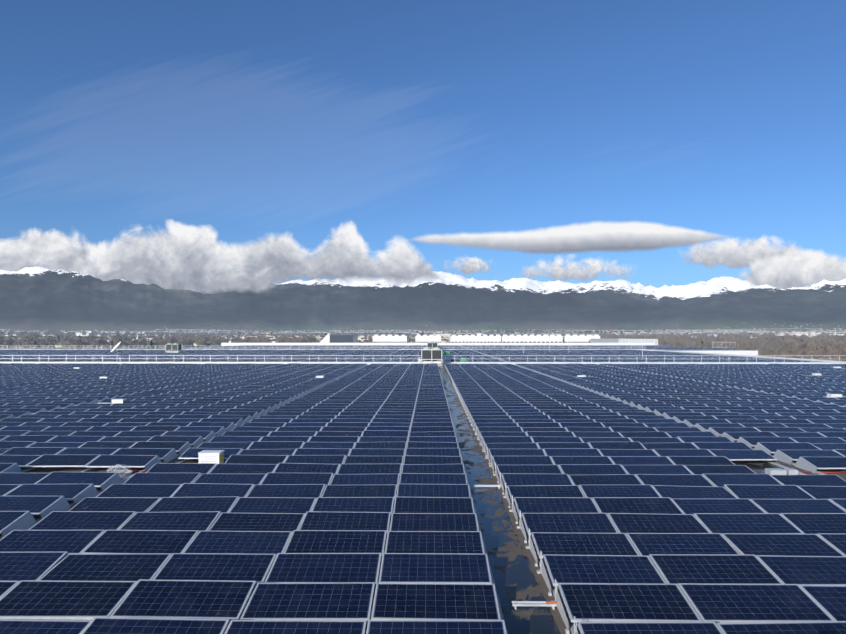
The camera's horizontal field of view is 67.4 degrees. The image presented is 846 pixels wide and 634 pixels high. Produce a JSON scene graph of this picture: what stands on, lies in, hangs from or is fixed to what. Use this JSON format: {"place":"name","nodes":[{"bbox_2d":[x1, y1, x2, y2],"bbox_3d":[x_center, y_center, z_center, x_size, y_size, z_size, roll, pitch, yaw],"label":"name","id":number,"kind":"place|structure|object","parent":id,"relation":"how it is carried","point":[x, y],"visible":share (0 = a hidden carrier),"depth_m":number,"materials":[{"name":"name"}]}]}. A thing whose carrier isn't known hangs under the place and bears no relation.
{"place":"outdoors","nodes":[
{"label":"outdoors","id":0,"kind":"place"},
{"bbox_2d":[0,220,438,293],"bbox_3d":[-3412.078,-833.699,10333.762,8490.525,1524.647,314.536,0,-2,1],"label":"cloud","id":1,"kind":"structure","parent":0,"point":[178,256],"depth_m":10332.16,"materials":[{"name":"white"}]},
{"bbox_2d":[0,267,845,350],"bbox_3d":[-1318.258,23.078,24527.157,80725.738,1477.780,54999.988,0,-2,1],"label":"terrain","id":2,"kind":"structure","parent":0,"point":[38,298],"depth_m":9512.29,"materials":[{"name":"grey stone"}]},
{"bbox_2d":[2,339,12,348],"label":"tree","id":3,"kind":"object","parent":2,"relation":"on","point":[5,343],"visible":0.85,"depth_m":846.48,"materials":[{"name":"grey plant"}]},
{"bbox_2d":[2,337,13,348],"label":"tree","id":4,"kind":"object","parent":2,"relation":"on","point":[9,339],"visible":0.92,"depth_m":849.47,"materials":[{"name":"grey plant"}]},
{"bbox_2d":[21,335,29,342],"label":"tree","id":5,"kind":"object","parent":2,"relation":"on","point":[24,339],"visible":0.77,"depth_m":994.22,"materials":[{"name":"grey plant"}]},
{"bbox_2d":[22,339,41,348],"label":"tree","id":6,"kind":"object","parent":2,"relation":"on","point":[31,344],"visible":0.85,"depth_m":705.12,"materials":[{"name":"grey plant"}]},
{"bbox_2d":[41,340,54,348],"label":"tree","id":7,"kind":"object","parent":2,"relation":"on","point":[48,344],"visible":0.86,"depth_m":755.57,"materials":[{"name":"grey plant"}]},
{"bbox_2d":[49,337,57,345],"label":"tree","id":8,"kind":"object","parent":2,"relation":"on","point":[53,340],"visible":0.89,"depth_m":925.18,"materials":[{"name":"grey plant"}]},
{"bbox_2d":[60,336,73,347],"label":"tree","id":9,"kind":"object","parent":2,"relation":"on","point":[67,339],"visible":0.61,"depth_m":824.80,"materials":[{"name":"grey plant"}]},
{"bbox_2d":[62,342,72,348],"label":"tree","id":10,"kind":"object","parent":2,"relation":"on","point":[67,345],"visible":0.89,"depth_m":812.35,"materials":[{"name":"grey plant"}]},
{"bbox_2d":[71,338,85,348],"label":"tree","id":11,"kind":"object","parent":2,"relation":"on","point":[77,343],"visible":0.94,"depth_m":773.71,"materials":[{"name":"grey plant"}]},
{"bbox_2d":[85,343,97,348],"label":"tree","id":12,"kind":"object","parent":2,"relation":"on","point":[91,346],"visible":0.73,"depth_m":764.58,"materials":[{"name":"grey plant"}]},
{"bbox_2d":[94,337,106,348],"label":"tree","id":13,"kind":"object","parent":2,"relation":"on","point":[99,342],"visible":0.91,"depth_m":898.33,"materials":[{"name":"grey plant"}]},
{"bbox_2d":[109,335,120,340],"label":"tree","id":14,"kind":"object","parent":2,"relation":"on","point":[112,337],"visible":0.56,"depth_m":1137.26,"materials":[{"name":"grey plant"}]},
{"bbox_2d":[113,337,128,348],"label":"tree","id":15,"kind":"object","parent":2,"relation":"on","point":[122,344],"visible":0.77,"depth_m":758.85,"materials":[{"name":"grey plant"}]},
{"bbox_2d":[123,335,130,340],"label":"tree","id":16,"kind":"object","parent":2,"relation":"on","point":[125,337],"visible":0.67,"depth_m":1155.55,"materials":[{"name":"grey plant"}]},
{"bbox_2d":[123,341,133,348],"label":"tree","id":17,"kind":"object","parent":2,"relation":"on","point":[130,345],"visible":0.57,"depth_m":776.28,"materials":[{"name":"grey plant"}]},
{"bbox_2d":[131,339,141,348],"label":"tree","id":18,"kind":"object","parent":2,"relation":"on","point":[135,343],"visible":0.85,"depth_m":829.14,"materials":[{"name":"grey plant"}]},
{"bbox_2d":[141,337,150,346],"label":"tree","id":19,"kind":"object","parent":2,"relation":"on","point":[145,342],"visible":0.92,"depth_m":978.33,"materials":[{"name":"grey plant"}]},
{"bbox_2d":[148,341,158,348],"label":"tree","id":20,"kind":"object","parent":2,"relation":"on","point":[155,343],"visible":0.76,"depth_m":834.85,"materials":[{"name":"grey plant"}]},
{"bbox_2d":[155,337,167,348],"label":"tree","id":21,"kind":"object","parent":2,"relation":"on","point":[161,341],"visible":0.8,"depth_m":912.42,"materials":[{"name":"grey plant"}]},
{"bbox_2d":[170,338,177,342],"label":"tree","id":22,"kind":"object","parent":2,"relation":"on","point":[173,340],"visible":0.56,"depth_m":961.76,"materials":[{"name":"grey plant"}]},
{"bbox_2d":[180,340,186,347],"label":"tree","id":23,"kind":"object","parent":2,"relation":"on","point":[183,343],"visible":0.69,"depth_m":870.75,"materials":[{"name":"grey plant"}]},
{"bbox_2d":[185,338,194,345],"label":"tree","id":24,"kind":"object","parent":2,"relation":"on","point":[189,341],"visible":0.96,"depth_m":970.35,"materials":[{"name":"grey plant"}]},
{"bbox_2d":[197,337,207,346],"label":"tree","id":25,"kind":"object","parent":2,"relation":"on","point":[203,342],"visible":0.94,"depth_m":879.25,"materials":[{"name":"grey plant"}]},
{"bbox_2d":[210,336,218,342],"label":"tree","id":26,"kind":"object","parent":2,"relation":"on","point":[214,339],"visible":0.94,"depth_m":1090.88,"materials":[{"name":"grey plant"}]},
{"bbox_2d":[232,338,241,342],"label":"tree","id":27,"kind":"object","parent":2,"relation":"on","point":[237,340],"visible":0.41,"depth_m":862.39,"materials":[{"name":"grey plant"}]},
{"bbox_2d":[299,336,306,342],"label":"tree","id":28,"kind":"object","parent":2,"relation":"on","point":[303,340],"visible":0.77,"depth_m":1057.13,"materials":[{"name":"grey plant"}]},
{"bbox_2d":[307,334,314,342],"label":"tree","id":29,"kind":"object","parent":2,"relation":"on","point":[310,337],"visible":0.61,"depth_m":1184.80,"materials":[{"name":"grey plant"}]},
{"bbox_2d":[319,335,357,342],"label":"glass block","id":30,"kind":"structure","parent":2,"relation":"on","point":[340,339],"depth_m":470.13,"materials":[{"name":"grey"}]},
{"bbox_2d":[373,335,408,342],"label":"hall","id":31,"kind":"structure","parent":2,"relation":"on","point":[391,339],"depth_m":519.73,"materials":[{"name":"white"}]},
{"bbox_2d":[25,331,815,339],"bbox_3d":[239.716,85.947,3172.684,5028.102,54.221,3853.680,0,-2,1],"label":"buildings","id":32,"kind":"structure","parent":2,"relation":"on","point":[89,334],"depth_m":3108.59,"materials":[{"name":"grey"}]},
{"bbox_2d":[0,321,845,347],"bbox_3d":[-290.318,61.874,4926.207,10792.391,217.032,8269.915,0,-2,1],"label":"town houses","id":33,"kind":"structure","parent":2,"relation":"on","point":[444,338],"depth_m":4515.29,"materials":[{"name":"beige"}]},
{"bbox_2d":[415,335,440,342],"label":"hall","id":34,"kind":"structure","parent":2,"relation":"on","point":[426,339],"depth_m":519.35,"materials":[{"name":"white"}]},
{"bbox_2d":[449,335,500,342],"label":"hall","id":35,"kind":"structure","parent":2,"relation":"on","point":[475,339],"depth_m":518.90,"materials":[{"name":"white"}]},
{"bbox_2d":[501,335,562,342],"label":"hall","id":36,"kind":"structure","parent":2,"relation":"on","point":[530,339],"depth_m":518.36,"materials":[{"name":"white metal"}]},
{"bbox_2d":[563,335,599,342],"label":"hall","id":37,"kind":"structure","parent":2,"relation":"on","point":[579,339],"depth_m":517.90,"materials":[{"name":"white metal"}]},
{"bbox_2d":[591,339,657,344],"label":"clad hall","id":38,"kind":"structure","parent":2,"relation":"on","point":[655,341],"depth_m":290.41,"materials":[{"name":"grey metal"}]},
{"bbox_2d":[671,341,684,346],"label":"tree","id":39,"kind":"object","parent":2,"relation":"on","point":[679,344],"visible":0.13,"depth_m":466.82,"materials":[{"name":"brown plant"}]},
{"bbox_2d":[681,341,691,345],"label":"tree","id":40,"kind":"object","parent":2,"relation":"on","point":[686,342],"visible":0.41,"depth_m":815.49,"materials":[{"name":"brown plant"}]},
{"bbox_2d":[692,336,707,344],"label":"tree","id":41,"kind":"object","parent":2,"relation":"on","point":[698,340],"visible":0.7,"depth_m":904.56,"materials":[{"name":"brown plant"}]},
{"bbox_2d":[706,341,719,347],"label":"tree","id":42,"kind":"object","parent":2,"relation":"on","point":[715,345],"visible":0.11,"depth_m":470.20,"materials":[{"name":"brown plant"}]},
{"bbox_2d":[712,341,735,347],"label":"metal frame","id":43,"kind":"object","parent":2,"relation":"on","point":[722,342],"depth_m":243.13,"materials":[{"name":"metal"}]},
{"bbox_2d":[724,336,732,343],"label":"tree","id":44,"kind":"object","parent":2,"relation":"on","point":[728,339],"visible":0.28,"depth_m":838.20,"materials":[{"name":"brown plant"}]},
{"bbox_2d":[727,339,742,345],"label":"tree","id":45,"kind":"object","parent":2,"relation":"on","point":[737,342],"visible":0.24,"depth_m":820.09,"materials":[{"name":"brown plant"}]},
{"bbox_2d":[752,342,761,349],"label":"tree","id":46,"kind":"object","parent":2,"relation":"on","point":[757,345],"visible":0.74,"depth_m":773.40,"materials":[{"name":"brown plant"}]},
{"bbox_2d":[756,349,773,356],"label":"tree","id":47,"kind":"object","parent":2,"relation":"on","point":[764,352],"visible":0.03,"depth_m":244.66,"materials":[{"name":"brown plant"}]},
{"bbox_2d":[756,343,775,353],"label":"tree","id":48,"kind":"object","parent":2,"relation":"on","point":[762,347],"visible":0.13,"depth_m":465.88,"materials":[{"name":"brown plant"}]},
{"bbox_2d":[767,336,782,347],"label":"tree","id":49,"kind":"object","parent":2,"relation":"on","point":[771,340],"visible":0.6,"depth_m":827.53,"materials":[{"name":"brown plant"}]},
{"bbox_2d":[769,343,785,354],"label":"tree","id":50,"kind":"object","parent":2,"relation":"on","point":[777,348],"visible":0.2,"depth_m":423.63,"materials":[{"name":"brown plant"}]},
{"bbox_2d":[768,346,793,356],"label":"tree","id":51,"kind":"object","parent":2,"relation":"on","point":[786,350],"visible":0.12,"depth_m":394.42,"materials":[{"name":"brown plant"}]},
{"bbox_2d":[785,347,799,354],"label":"tree","id":52,"kind":"object","parent":2,"relation":"on","point":[790,352],"visible":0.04,"depth_m":360.60,"materials":[{"name":"brown plant"}]},
{"bbox_2d":[786,338,800,347],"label":"tree","id":53,"kind":"object","parent":2,"relation":"on","point":[794,343],"visible":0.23,"depth_m":535.32,"materials":[{"name":"brown plant"}]},
{"bbox_2d":[788,332,807,336],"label":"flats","id":54,"kind":"structure","parent":2,"relation":"on","point":[797,333],"depth_m":1538.53,"materials":[{"name":"grey"}]},
{"bbox_2d":[792,346,816,358],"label":"tree","id":55,"kind":"object","parent":2,"relation":"on","point":[803,352],"visible":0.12,"depth_m":314.94,"materials":[{"name":"brown plant"}]},
{"bbox_2d":[798,344,817,351],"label":"tree","id":56,"kind":"object","parent":2,"relation":"on","point":[804,347],"visible":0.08,"depth_m":415.65,"materials":[{"name":"brown plant"}]},
{"bbox_2d":[804,338,814,344],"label":"tree","id":57,"kind":"object","parent":2,"relation":"on","point":[812,340],"visible":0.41,"depth_m":768.47,"materials":[{"name":"brown plant"}]},
{"bbox_2d":[800,346,818,357],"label":"tree","id":58,"kind":"object","parent":2,"relation":"on","point":[812,351],"visible":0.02,"depth_m":344.75,"materials":[{"name":"brown plant"}]},
{"bbox_2d":[803,352,821,358],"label":"tree","id":59,"kind":"object","parent":2,"relation":"on","point":[809,357],"visible":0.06,"depth_m":302.23,"materials":[{"name":"brown plant"}]},
{"bbox_2d":[808,333,820,337],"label":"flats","id":60,"kind":"structure","parent":2,"relation":"on","point":[810,335],"depth_m":1587.77,"materials":[{"name":"grey"}]},
{"bbox_2d":[810,339,830,348],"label":"tree","id":61,"kind":"object","parent":2,"relation":"on","point":[820,343],"visible":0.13,"depth_m":522.47,"materials":[{"name":"brown plant"}]},
{"bbox_2d":[816,346,837,359],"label":"tree","id":62,"kind":"object","parent":2,"relation":"on","point":[822,353],"visible":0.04,"depth_m":270.30,"materials":[{"name":"brown plant"}]},
{"bbox_2d":[824,339,842,346],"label":"tree","id":63,"kind":"object","parent":2,"relation":"on","point":[831,342],"visible":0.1,"depth_m":527.79,"materials":[{"name":"brown plant"}]},
{"bbox_2d":[823,345,845,360],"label":"tree","id":64,"kind":"object","parent":2,"relation":"on","point":[833,353],"visible":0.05,"depth_m":216.77,"materials":[{"name":"brown plant"}]},
{"bbox_2d":[833,343,845,352],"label":"tree","id":65,"kind":"object","parent":2,"relation":"on","point":[840,348],"visible":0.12,"depth_m":405.00,"materials":[{"name":"brown plant"}]},
{"bbox_2d":[0,343,845,633],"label":"hall roof","id":66,"kind":"structure","parent":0,"point":[516,577],"depth_m":17.32,"materials":[{"name":"white paint"}]},
{"bbox_2d":[105,464,132,477],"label":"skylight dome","id":67,"kind":"structure","parent":66,"relation":"on","point":[129,472],"depth_m":20.25,"materials":[{"name":"plastic"}]},
{"bbox_2d":[112,399,126,403],"bbox_3d":[-19.035,5.403,39.756,0.740,0.510,0.540,0,-2,1],"label":"vent box","id":68,"kind":"object","parent":66,"relation":"on","point":[117,401],"visible":0.48,"depth_m":39.51,"materials":[{"name":"white paint"}]},
{"bbox_2d":[166,343,181,352],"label":"chiller","id":69,"kind":"object","parent":66,"relation":"on","point":[170,347],"visible":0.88,"depth_m":158.32,"materials":[{"name":"paint"}]},
{"bbox_2d":[198,450,224,463],"bbox_3d":[-7.246,4.862,21.724,0.740,0.510,0.540,0,-2,1],"label":"vent box","id":70,"kind":"object","parent":66,"relation":"on","point":[212,456],"visible":0.83,"depth_m":21.48,"materials":[{"name":"white paint"}]},
{"bbox_2d":[7,345,644,349],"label":"rooftop units","id":71,"kind":"object","parent":66,"relation":"on","point":[503,347],"visible":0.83,"depth_m":195.59,"materials":[{"name":"metal"}]},
{"bbox_2d":[147,336,642,357],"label":"roof masts","id":72,"kind":"object","parent":66,"relation":"on","point":[549,345],"visible":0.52,"depth_m":149.20,"materials":[{"name":"metal"}]},
{"bbox_2d":[0,349,811,361],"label":"solar array","id":73,"kind":"object","parent":66,"relation":"on","point":[347,352],"visible":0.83,"depth_m":127.47,"materials":[{"name":"glass"}]},
{"bbox_2d":[0,363,845,633],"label":"solar array","id":74,"kind":"object","parent":66,"relation":"on","point":[357,473],"visible":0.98,"depth_m":16.16,"materials":[{"name":"glass"}]},
{"bbox_2d":[0,355,845,362],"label":"guard rail","id":75,"kind":"object","parent":66,"relation":"on","point":[48,358],"visible":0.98,"depth_m":97.84,"materials":[{"name":"metal"}]},
{"bbox_2d":[421,347,441,365],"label":"chiller","id":76,"kind":"object","parent":66,"relation":"on","point":[428,354],"visible":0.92,"depth_m":95.27,"materials":[{"name":"paint"}]},
{"bbox_2d":[427,342,437,348],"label":"air conditioning unit","id":77,"kind":"object","parent":66,"relation":"on","point":[430,345],"visible":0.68,"depth_m":191.51,"materials":[{"name":"paint"}]},
{"bbox_2d":[444,351,465,361],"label":"site flags","id":78,"kind":"object","parent":66,"relation":"on","point":[448,352],"visible":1,"depth_m":97.06,"materials":[{"name":"green fabric"}]},
{"bbox_2d":[183,345,743,349],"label":"roof parapet","id":79,"kind":"structure","parent":66,"relation":"on","point":[653,347],"depth_m":228.08,"materials":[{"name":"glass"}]},
{"bbox_2d":[100,468,845,475],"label":"gap fittings","id":80,"kind":"object","parent":66,"relation":"on","point":[778,471],"visible":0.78,"depth_m":20.44,"materials":[{"name":"metal"}]},
{"bbox_2d":[470,485,500,488],"bbox_3d":[1.828,4.980,18.613,0.900,0.088,0.130,0,-2,1],"label":"cable tray","id":81,"kind":"object","parent":66,"relation":"on","point":[498,486],"visible":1,"depth_m":18.56,"materials":[{"name":"metal"}]},
{"bbox_2d":[452,383,577,633],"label":"row end brackets","id":82,"kind":"object","parent":66,"relation":"on","point":[542,570],"visible":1,"depth_m":13.85,"materials":[{"name":"metal"}]},
{"bbox_2d":[512,601,562,609],"bbox_3d":[1.872,4.729,10.415,0.820,0.097,0.130,0,-2,1],"label":"cable tray","id":83,"kind":"object","parent":66,"relation":"on","point":[553,604],"visible":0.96,"depth_m":10.38,"materials":[{"name":"metal"}]},
{"bbox_2d":[827,394,841,397],"bbox_3d":[28.009,5.506,43.202,0.740,0.510,0.540,0,-2,1],"label":"vent box","id":84,"kind":"object","parent":66,"relation":"on","point":[833,395],"visible":0.39,"depth_m":42.96,"materials":[{"name":"white paint"}]},
{"bbox_2d":[0,0,845,287],"label":"sky","id":85,"kind":"structure","parent":0,"point":[246,121],"materials":[{"name":"blue"}]},
{"bbox_2d":[446,257,488,273],"bbox_3d":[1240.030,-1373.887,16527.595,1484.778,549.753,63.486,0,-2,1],"label":"cloud","id":86,"kind":"structure","parent":0,"point":[471,265],"depth_m":16528.07,"materials":[{"name":"white"}]},
{"bbox_2d":[413,222,725,253],"bbox_3d":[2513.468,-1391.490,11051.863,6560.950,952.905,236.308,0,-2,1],"label":"cloud","id":87,"kind":"structure","parent":0,"point":[616,237],"depth_m":11058.21,"materials":[{"name":"white"}]},
{"bbox_2d":[524,257,629,280],"bbox_3d":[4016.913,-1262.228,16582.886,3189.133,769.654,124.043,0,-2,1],"label":"cloud","id":88,"kind":"structure","parent":0,"point":[590,270],"depth_m":16581.74,"materials":[{"name":"white"}]},
{"bbox_2d":[684,237,803,267],"bbox_3d":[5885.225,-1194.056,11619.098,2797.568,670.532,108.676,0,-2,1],"label":"cloud","id":89,"kind":"structure","parent":0,"point":[730,253],"depth_m":11615.83,"materials":[{"name":"white"}]},
{"bbox_2d":[741,250,845,288],"bbox_3d":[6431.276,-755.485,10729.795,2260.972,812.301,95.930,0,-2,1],"label":"cloud","id":90,"kind":"structure","parent":0,"point":[797,269],"depth_m":10727.48,"materials":[{"name":"white"}]}
]}

